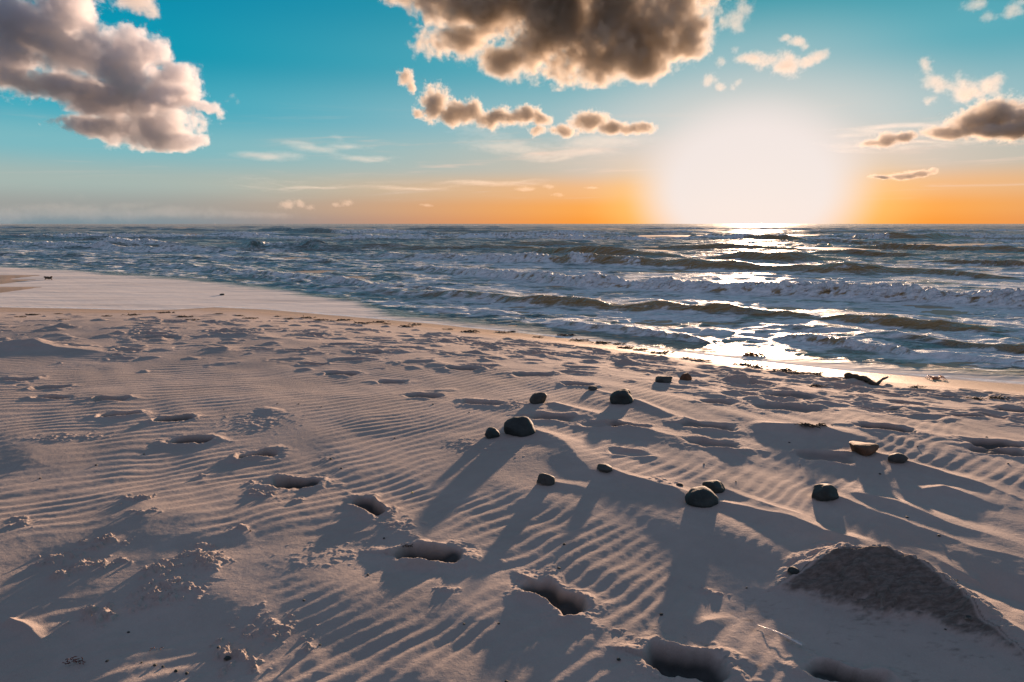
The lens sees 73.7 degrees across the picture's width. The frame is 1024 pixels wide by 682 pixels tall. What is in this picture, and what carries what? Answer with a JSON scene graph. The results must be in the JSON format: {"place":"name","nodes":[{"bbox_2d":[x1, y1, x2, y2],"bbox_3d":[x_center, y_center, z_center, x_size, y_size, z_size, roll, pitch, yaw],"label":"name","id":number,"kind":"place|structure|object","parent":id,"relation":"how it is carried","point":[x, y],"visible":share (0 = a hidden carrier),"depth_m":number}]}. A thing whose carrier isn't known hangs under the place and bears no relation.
{"place":"outdoors","nodes":[
{"label":"outdoors","id":0,"kind":"place"},
{"bbox_2d":[62,656,84,664],"bbox_3d":[-1.732,1.263,2.702,0.095,0.027,0.042,0,10,0],"label":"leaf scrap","id":1,"kind":"object","parent":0,"point":[78,661],"visible":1,"depth_m":2.70},
{"bbox_2d":[0,224,1023,681],"bbox_3d":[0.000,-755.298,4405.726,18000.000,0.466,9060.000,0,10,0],"label":"beach sand","id":2,"kind":"structure","parent":0,"point":[206,440],"depth_m":3.95},
{"bbox_2d":[223,655,231,660],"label":"stone","id":3,"kind":"object","parent":2,"relation":"on","point":[227,657],"visible":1,"depth_m":2.69},
{"bbox_2d":[461,330,478,332],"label":"seaweed clump","id":4,"kind":"object","parent":2,"relation":"on","point":[471,331],"visible":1,"depth_m":11.91},
{"bbox_2d":[485,427,499,438],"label":"stone","id":5,"kind":"object","parent":2,"relation":"on","point":[491,432],"visible":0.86,"depth_m":5.19},
{"bbox_2d":[504,416,535,436],"bbox_3d":[0.058,0.681,5.292,0.248,0.197,0.193,0,10,0],"label":"stone","id":6,"kind":"object","parent":2,"relation":"on","point":[521,426],"visible":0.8,"depth_m":5.23},
{"bbox_2d":[529,392,546,403],"bbox_3d":[0.237,0.530,6.151,0.162,0.144,0.102,0,10,0],"label":"stone","id":7,"kind":"object","parent":2,"relation":"on","point":[538,398],"visible":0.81,"depth_m":6.11},
{"bbox_2d":[536,473,554,485],"bbox_3d":[0.214,0.880,4.315,0.120,0.094,0.084,0,10,0],"label":"stone","id":8,"kind":"object","parent":2,"relation":"on","point":[544,479],"visible":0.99,"depth_m":4.28},
{"bbox_2d":[588,386,597,390],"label":"stone","id":9,"kind":"object","parent":2,"relation":"on","point":[591,388],"visible":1,"depth_m":6.61},
{"bbox_2d":[592,341,611,343],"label":"seaweed clump","id":10,"kind":"object","parent":2,"relation":"on","point":[602,342],"visible":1,"depth_m":11.10},
{"bbox_2d":[597,464,612,472],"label":"stone","id":11,"kind":"object","parent":2,"relation":"on","point":[605,468],"visible":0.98,"depth_m":4.47},
{"bbox_2d":[610,389,633,404],"bbox_3d":[0.994,0.519,6.177,0.225,0.169,0.165,0,10,0],"label":"stone","id":12,"kind":"object","parent":2,"relation":"on","point":[622,396],"visible":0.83,"depth_m":6.11},
{"bbox_2d":[617,345,633,348],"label":"seaweed clump","id":13,"kind":"object","parent":2,"relation":"on","point":[626,346],"visible":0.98,"depth_m":10.57},
{"bbox_2d":[650,351,673,353],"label":"seaweed clump","id":14,"kind":"object","parent":2,"relation":"on","point":[663,352],"visible":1,"depth_m":10.06},
{"bbox_2d":[655,376,672,382],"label":"stone","id":15,"kind":"object","parent":2,"relation":"on","point":[663,379],"visible":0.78,"depth_m":7.09},
{"bbox_2d":[680,373,691,380],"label":"stone","id":16,"kind":"object","parent":2,"relation":"on","point":[686,376],"visible":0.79,"depth_m":7.31},
{"bbox_2d":[690,358,711,360],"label":"seaweed clump","id":17,"kind":"object","parent":2,"relation":"on","point":[700,359],"visible":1,"depth_m":9.38},
{"bbox_2d":[685,486,717,507],"bbox_3d":[1.119,0.930,4.032,0.203,0.130,0.146,-2,10,-11],"label":"stone","id":18,"kind":"object","parent":2,"relation":"on","point":[702,497],"visible":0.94,"depth_m":3.98},
{"bbox_2d":[702,480,724,492],"bbox_3d":[1.256,0.912,4.240,0.140,0.089,0.101,0,10,0],"label":"stone","id":19,"kind":"object","parent":2,"relation":"on","point":[715,486],"visible":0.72,"depth_m":4.21},
{"bbox_2d":[733,362,758,365],"bbox_3d":[3.142,0.309,9.177,0.378,0.037,0.195,4,10,21],"label":"seaweed clump","id":20,"kind":"object","parent":2,"relation":"on","point":[745,363],"visible":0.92,"depth_m":9.15},
{"bbox_2d":[747,364,770,367],"bbox_3d":[3.247,0.334,8.973,0.332,0.036,0.151,0,10,0],"label":"seaweed clump","id":21,"kind":"object","parent":2,"relation":"on","point":[754,366],"visible":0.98,"depth_m":8.97},
{"bbox_2d":[759,625,803,645],"bbox_3d":[1.118,1.226,2.849,0.022,0.017,0.217,-9,13,-42],"label":"feather","id":22,"kind":"object","parent":2,"relation":"on","point":[795,641],"visible":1,"depth_m":2.82},
{"bbox_2d":[770,367,802,371],"bbox_3d":[3.502,0.360,8.700,0.433,0.056,0.224,0,10,0],"label":"seaweed clump","id":23,"kind":"object","parent":2,"relation":"on","point":[783,369],"visible":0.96,"depth_m":8.69},
{"bbox_2d":[787,566,798,574],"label":"stone","id":24,"kind":"object","parent":2,"relation":"on","point":[791,570],"visible":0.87,"depth_m":3.24},
{"bbox_2d":[795,422,827,428],"bbox_3d":[2.329,0.652,5.288,0.269,0.029,0.128,-2,10,-9],"label":"seaweed clump","id":25,"kind":"object","parent":2,"relation":"on","point":[811,425],"visible":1,"depth_m":5.30},
{"bbox_2d":[800,372,822,375],"bbox_3d":[3.731,0.407,8.488,0.299,0.040,0.184,0,10,0],"label":"seaweed clump","id":26,"kind":"object","parent":2,"relation":"on","point":[819,373],"visible":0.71,"depth_m":8.48},
{"bbox_2d":[808,384,826,386],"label":"seaweed clump","id":27,"kind":"object","parent":2,"relation":"on","point":[814,385],"visible":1,"depth_m":7.47},
{"bbox_2d":[811,483,838,500],"bbox_3d":[1.887,0.922,4.108,0.142,0.123,0.137,6,11,32],"label":"stone","id":28,"kind":"object","parent":2,"relation":"on","point":[824,492],"visible":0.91,"depth_m":4.07},
{"bbox_2d":[849,441,878,455],"bbox_3d":[2.493,0.772,4.833,0.199,0.104,0.161,0,10,0],"label":"stone","id":29,"kind":"object","parent":2,"relation":"on","point":[864,449],"visible":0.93,"depth_m":4.78},
{"bbox_2d":[841,372,887,385],"bbox_3d":[4.184,0.456,8.121,0.428,0.130,0.408,9,14,44],"label":"driftwood log","id":30,"kind":"object","parent":2,"relation":"on","point":[849,375],"visible":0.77,"depth_m":8.04},
{"bbox_2d":[888,453,907,462],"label":"stone","id":31,"kind":"object","parent":2,"relation":"on","point":[897,458],"visible":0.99,"depth_m":4.63},
{"bbox_2d":[925,375,946,379],"bbox_3d":[5.301,0.454,8.543,0.224,0.045,0.090,0,10,0],"label":"crab shell","id":32,"kind":"object","parent":2,"relation":"on","point":[936,377],"visible":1,"depth_m":8.52},
{"bbox_2d":[965,615,971,619],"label":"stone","id":33,"kind":"object","parent":2,"relation":"on","point":[968,617],"visible":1,"depth_m":2.88},
{"bbox_2d":[966,396,986,399],"bbox_3d":[4.880,0.595,7.157,0.209,0.028,0.133,-5,11,-26],"label":"seaweed clump","id":34,"kind":"object","parent":2,"relation":"on","point":[974,398],"visible":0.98,"depth_m":7.13},
{"bbox_2d":[987,395,1009,399],"bbox_3d":[5.130,0.590,7.203,0.229,0.035,0.143,2,10,10],"label":"seaweed clump","id":35,"kind":"object","parent":2,"relation":"on","point":[997,397],"visible":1,"depth_m":7.18},
{"bbox_2d":[0,224,1023,384],"bbox_3d":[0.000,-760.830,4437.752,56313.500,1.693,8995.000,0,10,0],"label":"sea water","id":36,"kind":"structure","parent":0,"point":[486,275],"depth_m":22.77},
{"bbox_2d":[742,351,767,355],"bbox_3d":[3.578,0.186,10.086,0.417,0.072,0.283,0,10,0],"label":"seaweed clump","id":37,"kind":"object","parent":36,"relation":"on","point":[749,353],"visible":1,"depth_m":10.05},
{"bbox_2d":[0,0,1023,223],"label":"sky","id":38,"kind":"structure","parent":0,"point":[112,111]}
]}

